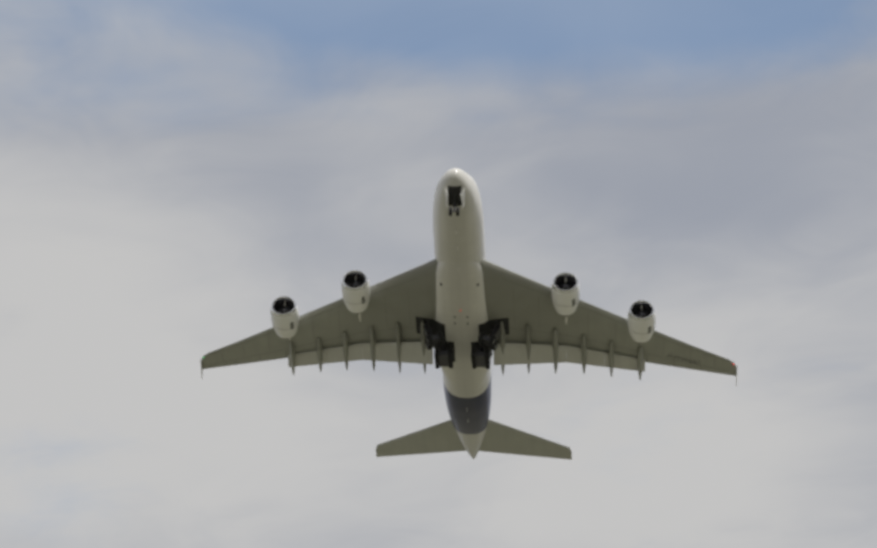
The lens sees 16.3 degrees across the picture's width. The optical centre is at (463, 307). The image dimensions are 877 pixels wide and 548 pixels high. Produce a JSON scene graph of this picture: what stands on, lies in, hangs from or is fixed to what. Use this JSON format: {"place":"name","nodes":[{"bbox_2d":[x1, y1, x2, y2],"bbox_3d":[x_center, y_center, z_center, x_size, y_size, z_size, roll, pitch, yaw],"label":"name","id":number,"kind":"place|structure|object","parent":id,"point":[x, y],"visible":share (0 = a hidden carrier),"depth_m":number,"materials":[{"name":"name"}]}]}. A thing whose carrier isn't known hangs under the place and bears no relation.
{"place":"outdoors","nodes":[
{"label":"outdoors","id":0,"kind":"place"},
{"bbox_2d":[0,0,876,547],"label":"sky","id":1,"kind":"structure","parent":0,"point":[171,171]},
{"bbox_2d":[200,168,736,459],"bbox_3d":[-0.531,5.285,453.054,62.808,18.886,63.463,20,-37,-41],"label":"aircraft","id":2,"kind":"object","parent":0,"point":[462,306],"visible":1,"depth_m":440.75,"materials":[{"name":"white paint"}]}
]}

